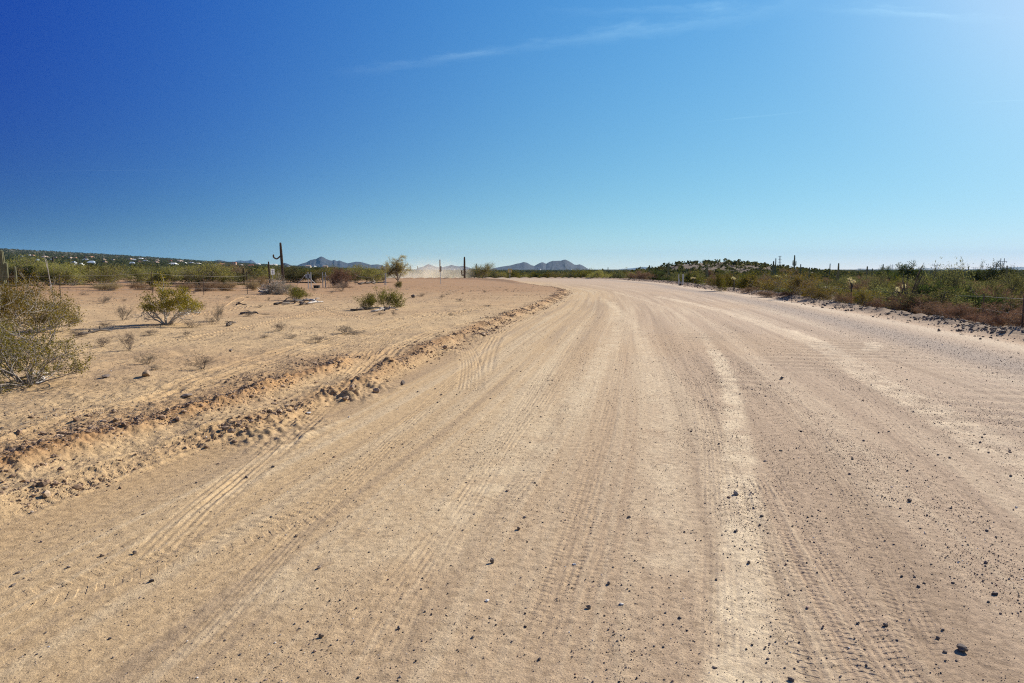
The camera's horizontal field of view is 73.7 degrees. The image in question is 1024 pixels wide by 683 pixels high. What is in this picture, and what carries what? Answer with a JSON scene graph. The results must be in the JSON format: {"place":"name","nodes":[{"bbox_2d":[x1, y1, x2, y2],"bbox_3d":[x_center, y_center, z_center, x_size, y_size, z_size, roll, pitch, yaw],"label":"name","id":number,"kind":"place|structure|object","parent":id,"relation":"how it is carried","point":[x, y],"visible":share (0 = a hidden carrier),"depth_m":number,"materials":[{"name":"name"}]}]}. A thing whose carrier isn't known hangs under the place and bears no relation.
{"place":"outdoors","nodes":[
{"label":"outdoors","id":0,"kind":"place"},
{"bbox_2d":[297,256,385,268],"bbox_3d":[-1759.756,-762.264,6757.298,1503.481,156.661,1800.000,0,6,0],"label":"mountain","id":1,"kind":"structure","parent":0,"point":[321,261],"depth_m":6550.08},
{"bbox_2d":[416,264,470,269],"bbox_3d":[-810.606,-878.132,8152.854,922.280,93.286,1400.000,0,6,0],"label":"mountain","id":2,"kind":"structure","parent":0,"point":[431,267],"depth_m":7940.94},
{"bbox_2d":[0,286,1018,444],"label":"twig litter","id":3,"kind":"object","parent":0,"point":[210,353],"visible":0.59,"depth_m":15.74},
{"bbox_2d":[0,276,1023,682],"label":"dirt road","id":4,"kind":"structure","parent":0,"point":[686,570],"depth_m":4.42,"materials":[{"name":"soil"}]},
{"bbox_2d":[0,249,1023,526],"bbox_3d":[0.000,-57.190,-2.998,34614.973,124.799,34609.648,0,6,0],"label":"ground","id":5,"kind":"structure","parent":0,"point":[428,329],"depth_m":11.57,"materials":[{"name":"sand"}]},
{"bbox_2d":[0,250,17,287],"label":"saguaro","id":6,"kind":"object","parent":5,"relation":"on","point":[4,275],"visible":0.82,"depth_m":47.70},
{"bbox_2d":[0,266,35,283],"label":"dry bush","id":7,"kind":"object","parent":5,"relation":"on","point":[11,276],"visible":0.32,"depth_m":58.16,"materials":[{"name":"plant"}]},
{"bbox_2d":[0,272,47,329],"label":"creosote brush","id":8,"kind":"object","parent":5,"relation":"on","point":[13,303],"visible":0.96,"depth_m":14.55,"materials":[{"name":"green plant"}]},
{"bbox_2d":[0,266,54,314],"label":"creosote brush","id":9,"kind":"object","parent":5,"relation":"on","point":[23,276],"visible":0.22,"depth_m":22.32,"materials":[{"name":"green plant"}]},
{"bbox_2d":[0,294,54,366],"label":"creosote bush","id":10,"kind":"object","parent":5,"relation":"on","point":[2,330],"visible":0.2,"depth_m":10.83,"materials":[{"name":"green plant"}]},
{"bbox_2d":[5,253,60,285],"bbox_3d":[-42.182,-6.316,59.577,5.138,2.978,4.600,3,7,28],"label":"palo verde","id":11,"kind":"object","parent":5,"relation":"on","point":[25,261],"visible":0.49,"depth_m":58.89,"materials":[{"name":"green plant"}]},
{"bbox_2d":[8,263,63,285],"bbox_3d":[-41.656,-5.865,59.145,5.043,2.138,2.817,-3,7,-24],"label":"mesquite tree","id":12,"kind":"object","parent":5,"relation":"on","point":[29,271],"visible":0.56,"depth_m":58.87,"materials":[{"name":"green plant"}]},
{"bbox_2d":[1,268,86,333],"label":"creosote brush","id":13,"kind":"object","parent":5,"relation":"on","point":[46,312],"visible":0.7,"depth_m":16.10,"materials":[{"name":"green plant"}]},
{"bbox_2d":[0,300,94,393],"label":"creosote bush","id":14,"kind":"object","parent":5,"relation":"on","point":[10,368],"visible":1,"depth_m":8.85,"materials":[{"name":"green plant"}]},
{"bbox_2d":[28,260,72,285],"bbox_3d":[-40.223,-6.041,59.464,3.566,2.472,3.193,-2,6,-16],"label":"palo verde","id":15,"kind":"object","parent":5,"relation":"on","point":[43,278],"visible":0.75,"depth_m":58.91,"materials":[{"name":"green plant"}]},
{"bbox_2d":[51,263,89,285],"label":"palo verde","id":16,"kind":"object","parent":5,"relation":"on","point":[74,275],"visible":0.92,"depth_m":59.62,"materials":[{"name":"green plant"}]},
{"bbox_2d":[44,260,100,284],"bbox_3d":[-40.992,-6.417,64.233,6.162,2.670,4.674,-2,7,-22],"label":"olive shrub","id":17,"kind":"object","parent":5,"relation":"on","point":[84,270],"visible":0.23,"depth_m":63.73,"materials":[{"name":"green plant"}]},
{"bbox_2d":[77,262,128,284],"bbox_3d":[-32.772,-5.292,55.044,3.377,2.236,3.600,5,8,40],"label":"palo verde","id":18,"kind":"object","parent":5,"relation":"on","point":[108,279],"visible":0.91,"depth_m":54.40,"materials":[{"name":"green plant"}]},
{"bbox_2d":[82,281,128,290],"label":"grass tuft","id":19,"kind":"object","parent":5,"relation":"on","point":[107,286],"visible":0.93,"depth_m":44.34,"materials":[{"name":"brown plant"}]},
{"bbox_2d":[96,259,129,283],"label":"desert shrub","id":20,"kind":"object","parent":5,"relation":"on","point":[112,271],"visible":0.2,"depth_m":65.14,"materials":[{"name":"green plant"}]},
{"bbox_2d":[112,305,136,320],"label":"dead shrub","id":21,"kind":"object","parent":5,"relation":"on","point":[123,312],"visible":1,"depth_m":20.06,"materials":[{"name":"brown plant"}]},
{"bbox_2d":[117,332,139,350],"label":"dead shrub","id":22,"kind":"object","parent":5,"relation":"on","point":[127,338],"visible":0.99,"depth_m":13.02,"materials":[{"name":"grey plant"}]},
{"bbox_2d":[17,271,247,298],"bbox_3d":[-21.153,-2.748,34.351,15.859,1.550,1.477,-5,8,-39],"label":"barbed wire fence","id":23,"kind":"object","parent":5,"relation":"on","point":[145,288],"visible":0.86,"depth_m":35.69,"materials":[{"name":"metal"}]},
{"bbox_2d":[120,263,156,284],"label":"palo verde","id":24,"kind":"object","parent":5,"relation":"on","point":[142,278],"visible":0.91,"depth_m":57.36,"materials":[{"name":"green plant"}]},
{"bbox_2d":[126,282,155,289],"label":"grass tuft","id":25,"kind":"object","parent":5,"relation":"on","point":[138,286],"visible":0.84,"depth_m":46.24,"materials":[{"name":"brown plant"}]},
{"bbox_2d":[134,352,159,363],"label":"dry tuft","id":26,"kind":"object","parent":5,"relation":"on","point":[143,359],"visible":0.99,"depth_m":11.03,"materials":[{"name":"brown plant"}]},
{"bbox_2d":[133,264,177,284],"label":"desert shrub","id":27,"kind":"object","parent":5,"relation":"on","point":[158,273],"visible":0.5,"depth_m":58.99,"materials":[{"name":"green plant"}]},
{"bbox_2d":[132,271,208,323],"bbox_3d":[-9.226,-1.169,18.501,2.000,1.491,1.810,6,8,44],"label":"creosote shrub","id":28,"kind":"object","parent":5,"relation":"on","point":[183,303],"visible":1,"depth_m":18.33,"materials":[{"name":"green plant"}]},
{"bbox_2d":[154,263,194,284],"bbox_3d":[-30.248,-5.980,59.916,3.363,2.080,3.460,2,6,16],"label":"palo verde","id":29,"kind":"object","parent":5,"relation":"on","point":[174,278],"visible":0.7,"depth_m":59.46,"materials":[{"name":"green plant"}]},
{"bbox_2d":[184,355,215,368],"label":"dry tuft","id":30,"kind":"object","parent":5,"relation":"on","point":[203,361],"visible":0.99,"depth_m":10.39,"materials":[{"name":"brown plant"}]},
{"bbox_2d":[169,260,238,285],"bbox_3d":[-25.794,-5.803,57.553,5.298,2.246,4.744,1,6,11],"label":"palo verde","id":31,"kind":"object","parent":5,"relation":"on","point":[193,273],"visible":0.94,"depth_m":57.01,"materials":[{"name":"green plant"}]},
{"bbox_2d":[190,279,225,290],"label":"grass tuft","id":32,"kind":"object","parent":5,"relation":"on","point":[211,286],"visible":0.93,"depth_m":44.16,"materials":[{"name":"brown plant"}]},
{"bbox_2d":[203,304,224,320],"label":"dead shrub","id":33,"kind":"object","parent":5,"relation":"on","point":[218,313],"visible":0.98,"depth_m":20.08,"materials":[{"name":"brown plant"}]},
{"bbox_2d":[183,265,249,284],"bbox_3d":[-25.226,-5.447,59.610,5.924,2.574,5.178,-5,8,-39],"label":"desert shrub","id":34,"kind":"object","parent":5,"relation":"on","point":[228,279],"visible":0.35,"depth_m":58.74,"materials":[{"name":"green plant"}]},
{"bbox_2d":[183,263,252,281],"bbox_3d":[-26.895,-6.038,62.265,6.577,2.774,5.779,-1,6,-6],"label":"dry bush","id":35,"kind":"object","parent":5,"relation":"on","point":[237,268],"visible":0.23,"depth_m":62.14,"materials":[{"name":"plant"}]},
{"bbox_2d":[213,280,240,290],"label":"grass tuft","id":36,"kind":"object","parent":5,"relation":"on","point":[231,284],"visible":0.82,"depth_m":45.03,"materials":[{"name":"brown plant"}]},
{"bbox_2d":[197,264,275,283],"bbox_3d":[-25.463,-6.118,62.449,7.649,2.003,5.899,-1,6,-11],"label":"desert shrub","id":37,"kind":"object","parent":5,"relation":"on","point":[251,275],"visible":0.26,"depth_m":61.92,"materials":[{"name":"green plant"}]},
{"bbox_2d":[243,280,260,290],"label":"grass tuft","id":38,"kind":"object","parent":5,"relation":"on","point":[251,285],"visible":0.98,"depth_m":45.17,"materials":[{"name":"brown plant"}]},
{"bbox_2d":[241,274,267,288],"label":"dry bush","id":39,"kind":"object","parent":5,"relation":"on","point":[261,280],"visible":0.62,"depth_m":51.81,"materials":[{"name":"brown plant"}]},
{"bbox_2d":[246,264,279,276],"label":"mesquite tree","id":40,"kind":"object","parent":5,"relation":"on","point":[254,270],"visible":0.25,"depth_m":74.37,"materials":[{"name":"green plant"}]},
{"bbox_2d":[249,267,280,281],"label":"palo verde","id":41,"kind":"object","parent":5,"relation":"on","point":[262,270],"visible":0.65,"depth_m":71.92,"materials":[{"name":"green plant"}]},
{"bbox_2d":[260,270,296,294],"bbox_3d":[-14.053,-3.495,41.212,2.291,2.061,2.404,2,6,20],"label":"brush pile","id":42,"kind":"object","parent":5,"relation":"on","point":[280,288],"visible":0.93,"depth_m":40.79,"materials":[{"name":"plant"}]},
{"bbox_2d":[273,242,284,281],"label":"saguaro","id":43,"kind":"object","parent":5,"relation":"on","point":[281,260],"visible":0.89,"depth_m":65.47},
{"bbox_2d":[0,283,573,509],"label":"soil clods","id":44,"kind":"object","parent":5,"relation":"on","point":[46,493],"visible":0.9,"depth_m":7.17,"materials":[{"name":"soil"}]},
{"bbox_2d":[273,297,303,304],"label":"dead branch","id":45,"kind":"object","parent":5,"relation":"on","point":[283,302],"visible":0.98,"depth_m":29.87,"materials":[{"name":"wood"}]},
{"bbox_2d":[278,265,306,282],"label":"desert shrub","id":46,"kind":"object","parent":5,"relation":"on","point":[293,277],"visible":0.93,"depth_m":71.45,"materials":[{"name":"green plant"}]},
{"bbox_2d":[284,285,312,298],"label":"olive shrub","id":47,"kind":"object","parent":5,"relation":"on","point":[298,293],"visible":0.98,"depth_m":33.80,"materials":[{"name":"green plant"}]},
{"bbox_2d":[289,266,328,279],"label":"mesquite tree","id":48,"kind":"object","parent":5,"relation":"on","point":[302,271],"visible":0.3,"depth_m":73.02,"materials":[{"name":"green plant"}]},
{"bbox_2d":[298,266,333,281],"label":"palo verde","id":49,"kind":"object","parent":5,"relation":"on","point":[317,274],"visible":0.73,"depth_m":72.35,"materials":[{"name":"green plant"}]},
{"bbox_2d":[305,331,336,342],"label":"dry tuft","id":50,"kind":"object","parent":5,"relation":"on","point":[319,338],"visible":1,"depth_m":14.31,"materials":[{"name":"brown plant"}]},
{"bbox_2d":[325,266,360,287],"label":"dry bush","id":51,"kind":"object","parent":5,"relation":"on","point":[339,275],"visible":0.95,"depth_m":55.06,"materials":[{"name":"brown plant"}]},
{"bbox_2d":[338,262,370,282],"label":"palo verde","id":52,"kind":"object","parent":5,"relation":"on","point":[361,274],"visible":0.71,"depth_m":71.30,"materials":[{"name":"green plant"}]},
{"bbox_2d":[351,291,385,308],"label":"olive shrub","id":53,"kind":"object","parent":5,"relation":"on","point":[369,302],"visible":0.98,"depth_m":26.39,"materials":[{"name":"green plant"}]},
{"bbox_2d":[361,265,387,282],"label":"palo verde","id":54,"kind":"object","parent":5,"relation":"on","point":[369,276],"visible":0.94,"depth_m":71.36,"materials":[{"name":"green plant"}]},
{"bbox_2d":[372,285,411,307],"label":"olive shrub","id":55,"kind":"object","parent":5,"relation":"on","point":[391,299],"visible":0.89,"depth_m":27.70,"materials":[{"name":"green plant"}]},
{"bbox_2d":[376,255,411,281],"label":"feathery tree","id":56,"kind":"object","parent":5,"relation":"on","point":[397,268],"visible":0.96,"depth_m":75.38,"materials":[{"name":"green plant"}]},
{"bbox_2d":[468,262,495,277],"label":"palo verde","id":57,"kind":"object","parent":5,"relation":"on","point":[485,272],"visible":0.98,"depth_m":113.69,"materials":[{"name":"green plant"}]},
{"bbox_2d":[0,248,1023,287],"bbox_3d":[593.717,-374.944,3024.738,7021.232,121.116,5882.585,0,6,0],"label":"distant scrub","id":58,"kind":"object","parent":5,"relation":"on","point":[121,259],"visible":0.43,"depth_m":667.65,"materials":[{"name":"green plant"}]},
{"bbox_2d":[503,270,528,277],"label":"olive shrub","id":59,"kind":"object","parent":5,"relation":"on","point":[513,274],"visible":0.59,"depth_m":134.80,"materials":[{"name":"green plant"}]},
{"bbox_2d":[585,269,612,277],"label":"palo verde","id":60,"kind":"object","parent":5,"relation":"on","point":[598,273],"visible":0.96,"depth_m":109.13,"materials":[{"name":"green plant"}]},
{"bbox_2d":[632,270,656,279],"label":"dry bush","id":61,"kind":"object","parent":5,"relation":"on","point":[642,275],"visible":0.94,"depth_m":95.34,"materials":[{"name":"plant"}]},
{"bbox_2d":[648,265,666,279],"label":"mesquite tree","id":62,"kind":"object","parent":5,"relation":"on","point":[658,275],"visible":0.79,"depth_m":98.93,"materials":[{"name":"green plant"}]},
{"bbox_2d":[676,271,706,284],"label":"olive shrub","id":63,"kind":"object","parent":5,"relation":"on","point":[696,278],"visible":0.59,"depth_m":78.97,"materials":[{"name":"green plant"}]},
{"bbox_2d":[708,271,732,290],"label":"olive shrub","id":64,"kind":"object","parent":5,"relation":"on","point":[720,283],"visible":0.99,"depth_m":51.66,"materials":[{"name":"green plant"}]},
{"bbox_2d":[724,272,740,287],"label":"olive shrub","id":65,"kind":"object","parent":5,"relation":"on","point":[730,281],"visible":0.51,"depth_m":57.78,"materials":[{"name":"green plant"}]},
{"bbox_2d":[731,271,760,288],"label":"olive shrub","id":66,"kind":"object","parent":5,"relation":"on","point":[743,281],"visible":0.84,"depth_m":55.48,"materials":[{"name":"green plant"}]},
{"bbox_2d":[747,272,780,288],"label":"dry bush","id":67,"kind":"object","parent":5,"relation":"on","point":[763,280],"visible":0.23,"depth_m":55.97,"materials":[{"name":"brown plant"}]},
{"bbox_2d":[752,290,778,296],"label":"dry bush","id":68,"kind":"object","parent":5,"relation":"on","point":[765,293],"visible":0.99,"depth_m":39.81,"materials":[{"name":"brown plant"}]},
{"bbox_2d":[743,267,790,291],"bbox_3d":[18.700,-4.405,49.611,3.116,2.222,3.012,-5,8,-40],"label":"creosote brush","id":69,"kind":"object","parent":5,"relation":"on","point":[764,286],"visible":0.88,"depth_m":49.61,"materials":[{"name":"green plant"}]},
{"bbox_2d":[770,267,826,296],"bbox_3d":[16.012,-2.963,37.840,2.970,2.336,2.656,-5,8,-42],"label":"creosote brush","id":70,"kind":"object","parent":5,"relation":"on","point":[796,282],"visible":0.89,"depth_m":37.79,"materials":[{"name":"green plant"}]},
{"bbox_2d":[799,275,842,299],"bbox_3d":[15.857,-2.721,35.052,1.874,1.557,1.939,5,8,39],"label":"creosote brush","id":71,"kind":"object","parent":5,"relation":"on","point":[821,294],"visible":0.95,"depth_m":34.78,"materials":[{"name":"green plant"}]},
{"bbox_2d":[619,278,1023,341],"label":"spoil lumps","id":72,"kind":"object","parent":5,"relation":"on","point":[992,329],"visible":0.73,"depth_m":22.02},
{"bbox_2d":[814,281,849,299],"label":"desert shrub","id":73,"kind":"object","parent":5,"relation":"on","point":[829,288],"visible":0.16,"depth_m":55.12,"materials":[{"name":"green plant"}]},
{"bbox_2d":[832,290,855,302],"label":"dry bush","id":74,"kind":"object","parent":5,"relation":"on","point":[841,298],"visible":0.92,"depth_m":30.88,"materials":[{"name":"brown plant"}]},
{"bbox_2d":[833,288,881,303],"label":"olive shrub","id":75,"kind":"object","parent":5,"relation":"on","point":[853,295],"visible":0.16,"depth_m":35.30,"materials":[{"name":"green plant"}]},
{"bbox_2d":[845,276,871,292],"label":"dry bush","id":76,"kind":"object","parent":5,"relation":"on","point":[854,286],"visible":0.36,"depth_m":58.15,"materials":[{"name":"brown plant"}]},
{"bbox_2d":[695,276,1023,327],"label":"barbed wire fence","id":77,"kind":"object","parent":5,"relation":"on","point":[956,306],"visible":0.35,"depth_m":21.61,"materials":[{"name":"metal"}]},
{"bbox_2d":[844,286,884,306],"bbox_3d":[15.536,-1.774,29.929,1.731,1.518,1.548,-1,6,-7],"label":"creosote brush","id":78,"kind":"object","parent":5,"relation":"on","point":[862,297],"visible":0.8,"depth_m":29.89,"materials":[{"name":"green plant"}]},
{"bbox_2d":[853,269,895,290],"bbox_3d":[32.608,-5.269,61.675,3.890,2.466,3.480,1,6,11],"label":"palo verde","id":79,"kind":"object","parent":5,"relation":"on","point":[874,280],"visible":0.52,"depth_m":61.20,"materials":[{"name":"green plant"}]},
{"bbox_2d":[866,277,893,293],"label":"desert shrub","id":80,"kind":"object","parent":5,"relation":"on","point":[871,287],"visible":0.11,"depth_m":50.14,"materials":[{"name":"green plant"}]},
{"bbox_2d":[863,295,902,309],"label":"dry bush","id":81,"kind":"object","parent":5,"relation":"on","point":[880,304],"visible":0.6,"depth_m":28.03,"materials":[{"name":"brown plant"}]},
{"bbox_2d":[874,265,900,279],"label":"mesquite tree","id":82,"kind":"object","parent":5,"relation":"on","point":[887,270],"visible":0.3,"depth_m":104.34,"materials":[{"name":"green plant"}]},
{"bbox_2d":[857,289,923,309],"bbox_3d":[17.942,-1.814,30.848,4.349,1.203,4.160,3,7,25],"label":"desert shrub","id":83,"kind":"object","parent":5,"relation":"on","point":[893,291],"visible":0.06,"depth_m":31.16,"materials":[{"name":"green plant"}]},
{"bbox_2d":[886,300,912,312],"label":"dry bush","id":84,"kind":"object","parent":5,"relation":"on","point":[892,301],"visible":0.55,"depth_m":27.00,"materials":[{"name":"brown plant"}]},
{"bbox_2d":[880,260,928,281],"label":"mesquite tree","id":85,"kind":"object","parent":5,"relation":"on","point":[907,270],"visible":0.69,"depth_m":94.07,"materials":[{"name":"green plant"}]},
{"bbox_2d":[895,263,924,310],"bbox_3d":[16.468,-2.190,27.911,1.190,2.095,0.925,0,6,0],"label":"ocotillo","id":86,"kind":"object","parent":5,"relation":"on","point":[905,293],"visible":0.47,"depth_m":28.01,"materials":[{"name":"plant"}]},
{"bbox_2d":[890,294,943,314],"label":"dry bush","id":87,"kind":"object","parent":5,"relation":"on","point":[912,311],"visible":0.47,"depth_m":26.41,"materials":[{"name":"brown plant"}]},
{"bbox_2d":[882,280,959,297],"bbox_3d":[19.207,-2.099,31.941,1.843,1.706,3.298,-6,9,-45],"label":"mesquite tree","id":88,"kind":"object","parent":5,"relation":"on","point":[922,288],"visible":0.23,"depth_m":31.50,"materials":[{"name":"green plant"}]},
{"bbox_2d":[887,288,971,315],"bbox_3d":[15.944,-1.334,26.449,2.645,1.547,3.026,-2,6,-16],"label":"desert shrub","id":89,"kind":"object","parent":5,"relation":"on","point":[937,295],"visible":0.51,"depth_m":25.93,"materials":[{"name":"green plant"}]},
{"bbox_2d":[910,298,958,315],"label":"dry bush","id":90,"kind":"object","parent":5,"relation":"on","point":[925,312],"visible":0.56,"depth_m":24.55,"materials":[{"name":"brown plant"}]},
{"bbox_2d":[903,257,993,296],"bbox_3d":[20.815,-2.665,33.020,3.215,2.994,3.824,1,6,5],"label":"palo verde","id":91,"kind":"object","parent":5,"relation":"on","point":[956,279],"visible":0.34,"depth_m":32.88,"materials":[{"name":"green plant"}]},
{"bbox_2d":[931,300,991,321],"bbox_3d":[14.827,-1.014,22.512,1.683,0.729,1.932,-4,7,-32],"label":"dry bush","id":92,"kind":"object","parent":5,"relation":"on","point":[955,311],"visible":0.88,"depth_m":22.41,"materials":[{"name":"brown plant"}]},
{"bbox_2d":[946,295,980,317],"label":"desert shrub","id":93,"kind":"object","parent":5,"relation":"on","point":[954,300],"visible":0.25,"depth_m":26.64,"materials":[{"name":"green plant"}]},
{"bbox_2d":[946,314,995,321],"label":"dry bush","id":94,"kind":"object","parent":5,"relation":"on","point":[971,318],"visible":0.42,"depth_m":21.04,"materials":[{"name":"brown plant"}]},
{"bbox_2d":[926,280,1015,314],"bbox_3d":[18.150,-1.631,27.381,3.072,1.647,2.699,2,6,21],"label":"mesquite tree","id":95,"kind":"object","parent":5,"relation":"on","point":[979,299],"visible":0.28,"depth_m":27.23,"materials":[{"name":"green plant"}]},
{"bbox_2d":[967,261,986,282],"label":"mesquite tree","id":96,"kind":"object","parent":5,"relation":"on","point":[977,277],"visible":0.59,"depth_m":124.21,"materials":[{"name":"green plant"}]},
{"bbox_2d":[958,273,1010,298],"bbox_3d":[24.801,-2.415,36.268,2.864,2.480,2.685,-2,6,-20],"label":"palo verde","id":97,"kind":"object","parent":5,"relation":"on","point":[990,285],"visible":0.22,"depth_m":35.39,"materials":[{"name":"green plant"}]},
{"bbox_2d":[969,282,1019,301],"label":"dry bush","id":98,"kind":"object","parent":5,"relation":"on","point":[990,292],"visible":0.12,"depth_m":32.79,"materials":[{"name":"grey plant"}]},
{"bbox_2d":[972,298,1023,326],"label":"dry bush","id":99,"kind":"object","parent":5,"relation":"on","point":[996,320],"visible":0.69,"depth_m":18.96,"materials":[{"name":"brown plant"}]},
{"bbox_2d":[977,260,1021,284],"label":"mesquite tree","id":100,"kind":"object","parent":5,"relation":"on","point":[990,274],"visible":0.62,"depth_m":119.12,"materials":[{"name":"green plant"}]},
{"bbox_2d":[976,282,1023,324],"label":"desert shrub","id":101,"kind":"object","parent":5,"relation":"on","point":[1011,307],"visible":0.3,"depth_m":28.85,"materials":[{"name":"green plant"}]},
{"bbox_2d":[990,270,1023,296],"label":"palo verde","id":102,"kind":"object","parent":5,"relation":"on","point":[1019,283],"visible":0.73,"depth_m":47.91,"materials":[{"name":"green plant"}]},
{"bbox_2d":[999,304,1023,326],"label":"dry bush","id":103,"kind":"object","parent":5,"relation":"on","point":[1018,316],"visible":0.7,"depth_m":17.80,"materials":[{"name":"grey plant"}]},
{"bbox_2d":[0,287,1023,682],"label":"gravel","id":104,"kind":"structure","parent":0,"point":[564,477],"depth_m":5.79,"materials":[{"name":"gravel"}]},
{"bbox_2d":[0,0,1023,268],"label":"sky","id":105,"kind":"structure","parent":0,"point":[592,134],"materials":[{"name":"blue"}]},
{"bbox_2d":[491,260,588,269],"bbox_3d":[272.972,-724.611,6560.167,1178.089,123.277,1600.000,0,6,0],"label":"mountain","id":106,"kind":"structure","parent":0,"point":[560,265],"depth_m":6303.31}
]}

